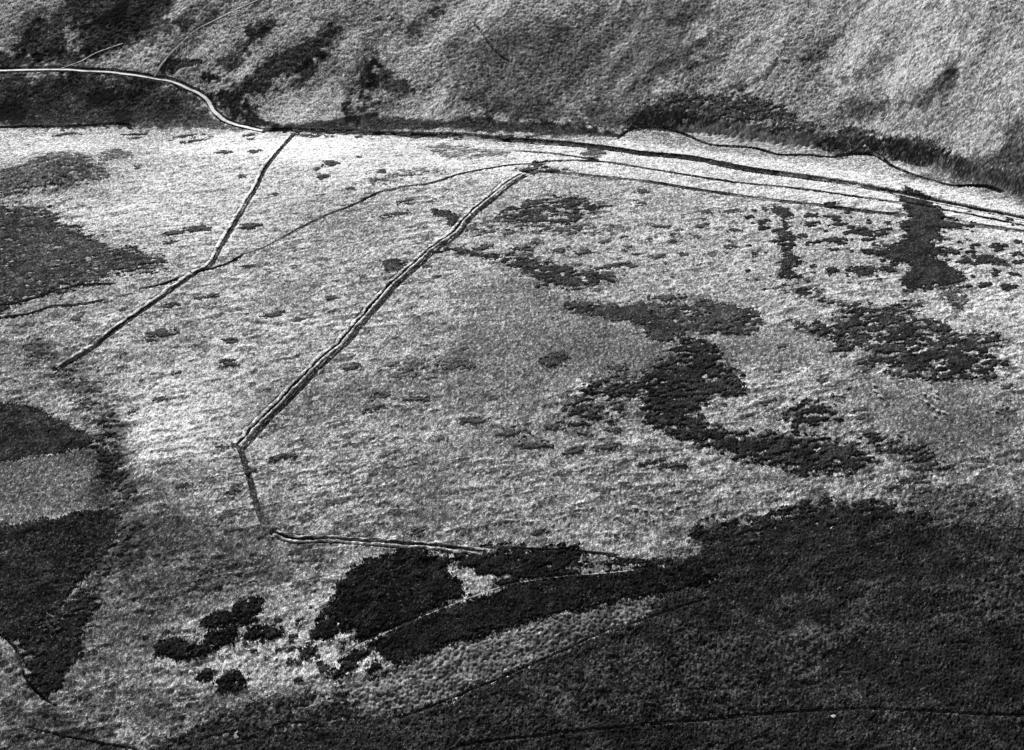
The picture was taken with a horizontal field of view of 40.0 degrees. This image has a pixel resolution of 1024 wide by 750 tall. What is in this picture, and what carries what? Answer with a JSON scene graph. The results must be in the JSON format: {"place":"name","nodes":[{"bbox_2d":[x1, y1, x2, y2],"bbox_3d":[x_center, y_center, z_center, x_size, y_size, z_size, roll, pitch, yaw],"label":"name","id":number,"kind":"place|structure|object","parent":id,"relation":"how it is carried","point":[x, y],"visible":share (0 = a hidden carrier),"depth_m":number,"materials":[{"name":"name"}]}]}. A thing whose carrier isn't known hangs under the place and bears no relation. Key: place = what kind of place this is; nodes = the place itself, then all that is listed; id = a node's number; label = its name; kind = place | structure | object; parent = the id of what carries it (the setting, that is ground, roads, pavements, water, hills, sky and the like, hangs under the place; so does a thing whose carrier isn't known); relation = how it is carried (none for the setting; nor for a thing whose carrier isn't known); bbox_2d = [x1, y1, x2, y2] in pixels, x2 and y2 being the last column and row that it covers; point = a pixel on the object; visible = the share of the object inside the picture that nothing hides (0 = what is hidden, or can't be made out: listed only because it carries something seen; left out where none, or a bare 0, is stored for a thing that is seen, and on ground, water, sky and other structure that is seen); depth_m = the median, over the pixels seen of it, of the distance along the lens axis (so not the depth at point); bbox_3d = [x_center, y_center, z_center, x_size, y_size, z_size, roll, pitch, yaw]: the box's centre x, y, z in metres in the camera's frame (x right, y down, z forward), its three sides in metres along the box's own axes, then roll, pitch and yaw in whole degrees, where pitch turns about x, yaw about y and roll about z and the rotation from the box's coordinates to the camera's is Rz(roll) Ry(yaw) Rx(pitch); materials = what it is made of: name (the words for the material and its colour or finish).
{"place":"outdoors","nodes":[
{"label":"outdoors","id":0,"kind":"place"},
{"bbox_2d":[0,634,56,706],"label":"brook","id":1,"kind":"structure","parent":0,"point":[27,681],"depth_m":536.61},
{"bbox_2d":[0,122,133,131],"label":"brook","id":2,"kind":"structure","parent":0,"point":[128,125],"depth_m":893.77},
{"bbox_2d":[0,65,263,130],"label":"track","id":3,"kind":"structure","parent":0,"point":[213,108],"depth_m":926.49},
{"bbox_2d":[0,0,1023,749],"bbox_3d":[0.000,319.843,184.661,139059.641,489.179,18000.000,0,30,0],"label":"moorland ground","id":4,"kind":"structure","parent":0,"point":[950,72],"depth_m":710.74,"materials":[{"name":"grey plant"}]},
{"bbox_2d":[0,401,100,463],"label":"heather patch","id":5,"kind":"object","parent":4,"relation":"on","point":[26,430],"visible":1,"depth_m":635.75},
{"bbox_2d":[0,299,106,318],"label":"ditch","id":6,"kind":"object","parent":4,"relation":"on","point":[36,311],"visible":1,"depth_m":709.19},
{"bbox_2d":[0,282,114,305],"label":"ditch","id":7,"kind":"object","parent":4,"relation":"on","point":[47,293],"visible":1,"depth_m":720.25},
{"bbox_2d":[0,151,122,197],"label":"heather patch","id":8,"kind":"object","parent":4,"relation":"on","point":[48,170],"visible":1,"depth_m":817.68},
{"bbox_2d":[0,506,123,645],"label":"heather patch","id":9,"kind":"object","parent":4,"relation":"on","point":[46,564],"visible":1,"depth_m":578.78,"materials":[{"name":"plant"}]},
{"bbox_2d":[19,587,105,699],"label":"heather patch","id":10,"kind":"object","parent":4,"relation":"on","point":[50,666],"visible":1,"depth_m":547.25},
{"bbox_2d":[15,335,109,418],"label":"heather patch","id":11,"kind":"object","parent":4,"relation":"on","point":[73,385],"visible":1,"depth_m":665.02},
{"bbox_2d":[26,727,137,749],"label":"ditch","id":12,"kind":"object","parent":4,"relation":"on","point":[75,738],"visible":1,"depth_m":517.88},
{"bbox_2d":[0,201,171,314],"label":"heather patch","id":13,"kind":"object","parent":4,"relation":"on","point":[75,249],"visible":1,"depth_m":746.87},
{"bbox_2d":[77,513,141,600],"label":"heather patch","id":14,"kind":"object","parent":4,"relation":"on","point":[96,582],"visible":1,"depth_m":578.49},
{"bbox_2d":[89,415,141,507],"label":"heather patch","id":15,"kind":"object","parent":4,"relation":"on","point":[106,455],"visible":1,"depth_m":622.22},
{"bbox_2d":[97,148,133,160],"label":"heather patch","id":16,"kind":"object","parent":4,"relation":"on","point":[118,153],"visible":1,"depth_m":844.98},
{"bbox_2d":[55,272,192,368],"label":"earthwork","id":17,"kind":"object","parent":4,"relation":"on","point":[148,303],"visible":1,"depth_m":700.52,"materials":[{"name":"grey soil"}]},
{"bbox_2d":[144,327,179,337],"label":"heather clump","id":18,"kind":"object","parent":4,"relation":"on","point":[160,332],"visible":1,"depth_m":692.03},
{"bbox_2d":[161,301,180,307],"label":"heather clump","id":19,"kind":"object","parent":4,"relation":"on","point":[171,304],"visible":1,"depth_m":711.13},
{"bbox_2d":[162,230,182,235],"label":"heather clump","id":20,"kind":"object","parent":4,"relation":"on","point":[172,232],"visible":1,"depth_m":767.97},
{"bbox_2d":[139,254,243,289],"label":"hollow way","id":21,"kind":"structure","parent":4,"relation":"on","point":[198,271],"depth_m":736.67},
{"bbox_2d":[153,622,239,663],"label":"heather patch","id":22,"kind":"object","parent":4,"relation":"on","point":[178,651],"visible":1,"depth_m":546.83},
{"bbox_2d":[182,224,211,232],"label":"heather clump","id":23,"kind":"object","parent":4,"relation":"on","point":[192,228],"visible":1,"depth_m":771.90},
{"bbox_2d":[153,0,256,76],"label":"footpath","id":24,"kind":"structure","parent":4,"relation":"on","point":[160,65],"depth_m":947.93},
{"bbox_2d":[192,666,217,682],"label":"heather patch","id":25,"kind":"object","parent":4,"relation":"on","point":[202,675],"visible":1,"depth_m":536.74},
{"bbox_2d":[172,551,275,597],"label":"heather patch","id":26,"kind":"object","parent":4,"relation":"on","point":[213,586],"visible":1,"depth_m":572.97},
{"bbox_2d":[212,668,249,694],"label":"heather patch","id":27,"kind":"object","parent":4,"relation":"on","point":[224,679],"visible":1,"depth_m":534.62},
{"bbox_2d":[199,595,265,630],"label":"heather patch","id":28,"kind":"object","parent":4,"relation":"on","point":[249,609],"visible":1,"depth_m":557.11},
{"bbox_2d":[191,133,291,272],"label":"earthwork","id":29,"kind":"object","parent":4,"relation":"on","point":[226,231],"visible":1,"depth_m":792.94,"materials":[{"name":"grey soil"}]},
{"bbox_2d":[238,222,262,229],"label":"heather clump","id":30,"kind":"object","parent":4,"relation":"on","point":[251,225],"visible":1,"depth_m":775.19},
{"bbox_2d":[236,446,268,526],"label":"earthwork","id":31,"kind":"object","parent":4,"relation":"on","point":[260,514],"visible":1,"depth_m":609.18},
{"bbox_2d":[238,623,282,646],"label":"heather patch","id":32,"kind":"object","parent":4,"relation":"on","point":[270,634],"visible":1,"depth_m":550.35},
{"bbox_2d":[148,685,373,749],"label":"heather patch","id":33,"kind":"object","parent":4,"relation":"on","point":[255,720],"visible":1,"depth_m":522.58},
{"bbox_2d":[258,310,284,317],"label":"heather clump","id":34,"kind":"object","parent":4,"relation":"on","point":[275,313],"visible":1,"depth_m":704.57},
{"bbox_2d":[268,451,296,462],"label":"heather clump","id":35,"kind":"object","parent":4,"relation":"on","point":[277,457],"visible":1,"depth_m":622.54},
{"bbox_2d":[295,640,320,663],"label":"heather patch","id":36,"kind":"object","parent":4,"relation":"on","point":[311,652],"visible":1,"depth_m":544.22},
{"bbox_2d":[311,599,347,643],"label":"heather patch","id":37,"kind":"object","parent":4,"relation":"on","point":[326,629],"visible":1,"depth_m":552.27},
{"bbox_2d":[321,160,340,166],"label":"heather clump","id":38,"kind":"object","parent":4,"relation":"on","point":[330,163],"visible":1,"depth_m":833.31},
{"bbox_2d":[326,644,370,687],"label":"heather patch","id":39,"kind":"object","parent":4,"relation":"on","point":[355,655],"visible":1,"depth_m":540.14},
{"bbox_2d":[342,362,360,370],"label":"heather clump","id":40,"kind":"object","parent":4,"relation":"on","point":[354,366],"visible":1,"depth_m":669.16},
{"bbox_2d":[362,403,385,413],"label":"heather clump","id":41,"kind":"object","parent":4,"relation":"on","point":[376,407],"visible":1,"depth_m":645.54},
{"bbox_2d":[363,656,385,681],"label":"heather patch","id":42,"kind":"object","parent":4,"relation":"on","point":[376,666],"visible":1,"depth_m":537.33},
{"bbox_2d":[272,529,483,554],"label":"earthwork","id":43,"kind":"object","parent":4,"relation":"on","point":[397,543],"visible":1,"depth_m":583.35,"materials":[{"name":"grey soil"}]},
{"bbox_2d":[233,172,526,445],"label":"earthwork","id":44,"kind":"object","parent":4,"relation":"on","point":[342,339],"visible":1,"depth_m":700.96,"materials":[{"name":"grey soil"}]},
{"bbox_2d":[244,163,532,254],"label":"hollow way","id":45,"kind":"structure","parent":4,"relation":"on","point":[308,223],"depth_m":799.53},
{"bbox_2d":[378,258,407,272],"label":"heather patch","id":46,"kind":"object","parent":4,"relation":"on","point":[390,264],"visible":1,"depth_m":738.61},
{"bbox_2d":[380,209,410,217],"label":"heather clump","id":47,"kind":"object","parent":4,"relation":"on","point":[394,213],"visible":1,"depth_m":783.92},
{"bbox_2d":[326,547,475,642],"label":"heather patch","id":48,"kind":"object","parent":4,"relation":"on","point":[375,596],"visible":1,"depth_m":563.56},
{"bbox_2d":[366,167,450,185],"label":"heather patch","id":49,"kind":"object","parent":4,"relation":"on","point":[373,180],"visible":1,"depth_m":824.15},
{"bbox_2d":[403,395,429,401],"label":"heather clump","id":50,"kind":"object","parent":4,"relation":"on","point":[413,398],"visible":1,"depth_m":649.12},
{"bbox_2d":[380,355,475,384],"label":"heather patch","id":51,"kind":"object","parent":4,"relation":"on","point":[413,363],"visible":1,"depth_m":667.32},
{"bbox_2d":[430,208,461,226],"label":"heather patch","id":52,"kind":"object","parent":4,"relation":"on","point":[451,218],"visible":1,"depth_m":780.48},
{"bbox_2d":[419,144,510,158],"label":"heather patch","id":53,"kind":"object","parent":4,"relation":"on","point":[460,153],"visible":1,"depth_m":857.27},
{"bbox_2d":[459,416,490,424],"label":"heather clump","id":54,"kind":"object","parent":4,"relation":"on","point":[472,420],"visible":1,"depth_m":636.03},
{"bbox_2d":[471,242,493,250],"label":"heather clump","id":55,"kind":"object","parent":4,"relation":"on","point":[483,246],"visible":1,"depth_m":749.84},
{"bbox_2d":[474,24,508,61],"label":"ditch","id":56,"kind":"object","parent":4,"relation":"on","point":[479,29],"visible":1,"depth_m":934.94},
{"bbox_2d":[341,568,647,656],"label":"footpath","id":57,"kind":"structure","parent":4,"relation":"on","point":[474,596],"depth_m":560.38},
{"bbox_2d":[494,424,530,440],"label":"heather clump","id":58,"kind":"object","parent":4,"relation":"on","point":[508,432],"visible":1,"depth_m":629.33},
{"bbox_2d":[440,540,592,588],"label":"heather patch","id":59,"kind":"object","parent":4,"relation":"on","point":[531,565],"visible":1,"depth_m":572.17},
{"bbox_2d":[509,245,535,251],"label":"heather clump","id":60,"kind":"object","parent":4,"relation":"on","point":[524,248],"visible":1,"depth_m":748.19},
{"bbox_2d":[427,242,625,290],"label":"heather patch","id":61,"kind":"object","parent":4,"relation":"on","point":[568,278],"visible":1,"depth_m":729.78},
{"bbox_2d":[513,439,553,448],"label":"heather clump","id":62,"kind":"object","parent":4,"relation":"on","point":[528,445],"visible":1,"depth_m":622.64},
{"bbox_2d":[459,218,612,236],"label":"heather patch","id":63,"kind":"object","parent":4,"relation":"on","point":[558,228],"visible":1,"depth_m":766.46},
{"bbox_2d":[529,527,550,535],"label":"heather clump","id":64,"kind":"object","parent":4,"relation":"on","point":[538,531],"visible":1,"depth_m":584.06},
{"bbox_2d":[364,559,719,668],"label":"heather patch","id":65,"kind":"object","parent":4,"relation":"on","point":[506,607],"visible":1,"depth_m":557.00,"materials":[{"name":"plant"}]},
{"bbox_2d":[514,159,578,175],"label":"heather patch","id":66,"kind":"object","parent":4,"relation":"on","point":[529,169],"visible":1,"depth_m":833.04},
{"bbox_2d":[494,193,611,228],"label":"heather patch","id":67,"kind":"object","parent":4,"relation":"on","point":[571,202],"visible":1,"depth_m":784.73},
{"bbox_2d":[535,350,570,369],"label":"heather patch","id":68,"kind":"object","parent":4,"relation":"on","point":[552,359],"visible":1,"depth_m":668.58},
{"bbox_2d":[398,599,708,718],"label":"ditch","id":69,"kind":"object","parent":4,"relation":"on","point":[523,667],"visible":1,"depth_m":537.93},
{"bbox_2d":[483,546,623,556],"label":"ditch","id":70,"kind":"object","parent":4,"relation":"on","point":[572,550],"visible":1,"depth_m":577.78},
{"bbox_2d":[543,421,568,430],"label":"heather clump","id":71,"kind":"object","parent":4,"relation":"on","point":[555,425],"visible":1,"depth_m":632.79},
{"bbox_2d":[517,150,598,160],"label":"ditch","id":72,"kind":"object","parent":4,"relation":"on","point":[558,154],"visible":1,"depth_m":855.76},
{"bbox_2d":[561,445,593,455],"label":"heather clump","id":73,"kind":"object","parent":4,"relation":"on","point":[573,450],"visible":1,"depth_m":620.32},
{"bbox_2d":[573,249,594,255],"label":"heather clump","id":74,"kind":"object","parent":4,"relation":"on","point":[584,251],"visible":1,"depth_m":746.46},
{"bbox_2d":[579,147,606,160],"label":"heather patch","id":75,"kind":"object","parent":4,"relation":"on","point":[594,152],"visible":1,"depth_m":855.81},
{"bbox_2d":[561,365,650,435],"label":"heather patch","id":76,"kind":"object","parent":4,"relation":"on","point":[630,388],"visible":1,"depth_m":648.50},
{"bbox_2d":[593,441,621,452],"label":"heather clump","id":77,"kind":"object","parent":4,"relation":"on","point":[603,446],"visible":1,"depth_m":622.13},
{"bbox_2d":[594,261,631,269],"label":"heather clump","id":78,"kind":"object","parent":4,"relation":"on","point":[609,266],"visible":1,"depth_m":735.52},
{"bbox_2d":[604,426,622,433],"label":"heather clump","id":79,"kind":"object","parent":4,"relation":"on","point":[614,429],"visible":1,"depth_m":630.71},
{"bbox_2d":[205,521,1023,749],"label":"heather moor","id":80,"kind":"structure","parent":4,"relation":"on","point":[912,622],"depth_m":534.29,"materials":[{"name":"plant"}]},
{"bbox_2d":[609,362,628,370],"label":"heather clump","id":81,"kind":"object","parent":4,"relation":"on","point":[617,367],"visible":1,"depth_m":664.30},
{"bbox_2d":[636,457,666,465],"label":"heather clump","id":82,"kind":"object","parent":4,"relation":"on","point":[660,459],"visible":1,"depth_m":615.80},
{"bbox_2d":[562,297,764,344],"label":"heather patch","id":83,"kind":"object","parent":4,"relation":"on","point":[657,326],"visible":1,"depth_m":697.40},
{"bbox_2d":[646,293,686,301],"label":"heather clump","id":84,"kind":"object","parent":4,"relation":"on","point":[667,298],"visible":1,"depth_m":711.54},
{"bbox_2d":[657,460,686,469],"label":"heather clump","id":85,"kind":"object","parent":4,"relation":"on","point":[674,464],"visible":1,"depth_m":614.65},
{"bbox_2d":[621,91,800,135],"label":"heather patch","id":86,"kind":"object","parent":4,"relation":"on","point":[719,107],"visible":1,"depth_m":888.10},
{"bbox_2d":[533,170,906,215],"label":"hollow way","id":87,"kind":"structure","parent":4,"relation":"on","point":[734,194],"depth_m":806.05},
{"bbox_2d":[718,208,743,213],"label":"heather clump","id":88,"kind":"object","parent":4,"relation":"on","point":[729,211],"visible":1,"depth_m":783.25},
{"bbox_2d":[453,708,1023,749],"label":"ditch","id":89,"kind":"object","parent":4,"relation":"on","point":[733,717],"visible":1,"depth_m":518.26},
{"bbox_2d":[632,336,883,477],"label":"heather patch","id":90,"kind":"object","parent":4,"relation":"on","point":[703,361],"visible":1,"depth_m":636.49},
{"bbox_2d":[533,159,1023,225],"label":"ditch","id":91,"kind":"object","parent":4,"relation":"on","point":[806,189],"visible":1,"depth_m":812.58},
{"bbox_2d":[761,204,805,280],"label":"heather patch","id":92,"kind":"object","parent":4,"relation":"on","point":[786,264],"visible":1,"depth_m":749.97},
{"bbox_2d":[756,115,825,141],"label":"heather patch","id":93,"kind":"object","parent":4,"relation":"on","point":[799,124],"visible":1,"depth_m":867.00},
{"bbox_2d":[800,221,820,227],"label":"heather clump","id":94,"kind":"object","parent":4,"relation":"on","point":[808,224],"visible":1,"depth_m":769.53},
{"bbox_2d":[776,393,845,435],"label":"heather patch","id":95,"kind":"object","parent":4,"relation":"on","point":[812,420],"visible":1,"depth_m":636.66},
{"bbox_2d":[777,283,845,307],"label":"heather patch","id":96,"kind":"object","parent":4,"relation":"on","point":[801,290],"visible":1,"depth_m":711.53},
{"bbox_2d":[687,495,943,560],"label":"heather patch","id":97,"kind":"object","parent":4,"relation":"on","point":[826,520],"visible":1,"depth_m":586.15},
{"bbox_2d":[786,317,876,343],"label":"heather patch","id":98,"kind":"object","parent":4,"relation":"on","point":[813,330],"visible":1,"depth_m":682.64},
{"bbox_2d":[823,201,839,208],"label":"heather clump","id":99,"kind":"object","parent":4,"relation":"on","point":[833,204],"visible":1,"depth_m":788.66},
{"bbox_2d":[827,339,858,357],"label":"heather patch","id":100,"kind":"object","parent":4,"relation":"on","point":[844,348],"visible":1,"depth_m":672.17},
{"bbox_2d":[842,226,874,234],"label":"heather clump","id":101,"kind":"object","parent":4,"relation":"on","point":[856,230],"visible":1,"depth_m":760.51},
{"bbox_2d":[847,265,883,276],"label":"heather patch","id":102,"kind":"object","parent":4,"relation":"on","point":[870,268],"visible":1,"depth_m":726.59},
{"bbox_2d":[861,229,888,237],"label":"heather clump","id":103,"kind":"object","parent":4,"relation":"on","point":[882,232],"visible":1,"depth_m":757.26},
{"bbox_2d":[844,432,937,451],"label":"heather patch","id":104,"kind":"object","parent":4,"relation":"on","point":[873,437],"visible":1,"depth_m":618.49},
{"bbox_2d":[815,123,967,172],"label":"heather patch","id":105,"kind":"object","parent":4,"relation":"on","point":[913,147],"visible":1,"depth_m":845.37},
{"bbox_2d":[791,299,1018,384],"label":"heather patch","id":106,"kind":"object","parent":4,"relation":"on","point":[957,359],"visible":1,"depth_m":670.74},
{"bbox_2d":[897,474,915,483],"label":"heather clump","id":107,"kind":"object","parent":4,"relation":"on","point":[911,478],"visible":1,"depth_m":600.27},
{"bbox_2d":[866,185,975,292],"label":"heather patch","id":108,"kind":"object","parent":4,"relation":"on","point":[924,225],"visible":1,"depth_m":743.26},
{"bbox_2d":[887,447,960,477],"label":"heather patch","id":109,"kind":"object","parent":4,"relation":"on","point":[918,457],"visible":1,"depth_m":609.13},
{"bbox_2d":[884,471,1023,535],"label":"heather patch","id":110,"kind":"object","parent":4,"relation":"on","point":[942,506],"visible":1,"depth_m":585.61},
{"bbox_2d":[935,284,976,311],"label":"heather patch","id":111,"kind":"object","parent":4,"relation":"on","point":[952,295],"visible":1,"depth_m":703.03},
{"bbox_2d":[954,255,976,264],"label":"heather clump","id":112,"kind":"object","parent":4,"relation":"on","point":[966,259],"visible":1,"depth_m":730.90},
{"bbox_2d":[944,218,1023,231],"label":"hollow way","id":113,"kind":"structure","parent":4,"relation":"on","point":[988,226],"depth_m":762.95},
{"bbox_2d":[971,253,1012,267],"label":"heather patch","id":114,"kind":"object","parent":4,"relation":"on","point":[999,261],"visible":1,"depth_m":729.58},
{"bbox_2d":[999,283,1019,290],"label":"heather clump","id":115,"kind":"object","parent":4,"relation":"on","point":[1012,286],"visible":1,"depth_m":707.44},
{"bbox_2d":[266,129,1023,218],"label":"stream","id":116,"kind":"structure","parent":0,"point":[725,164],"depth_m":851.46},
{"bbox_2d":[617,125,1004,192],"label":"brook","id":117,"kind":"structure","parent":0,"point":[990,187],"depth_m":850.35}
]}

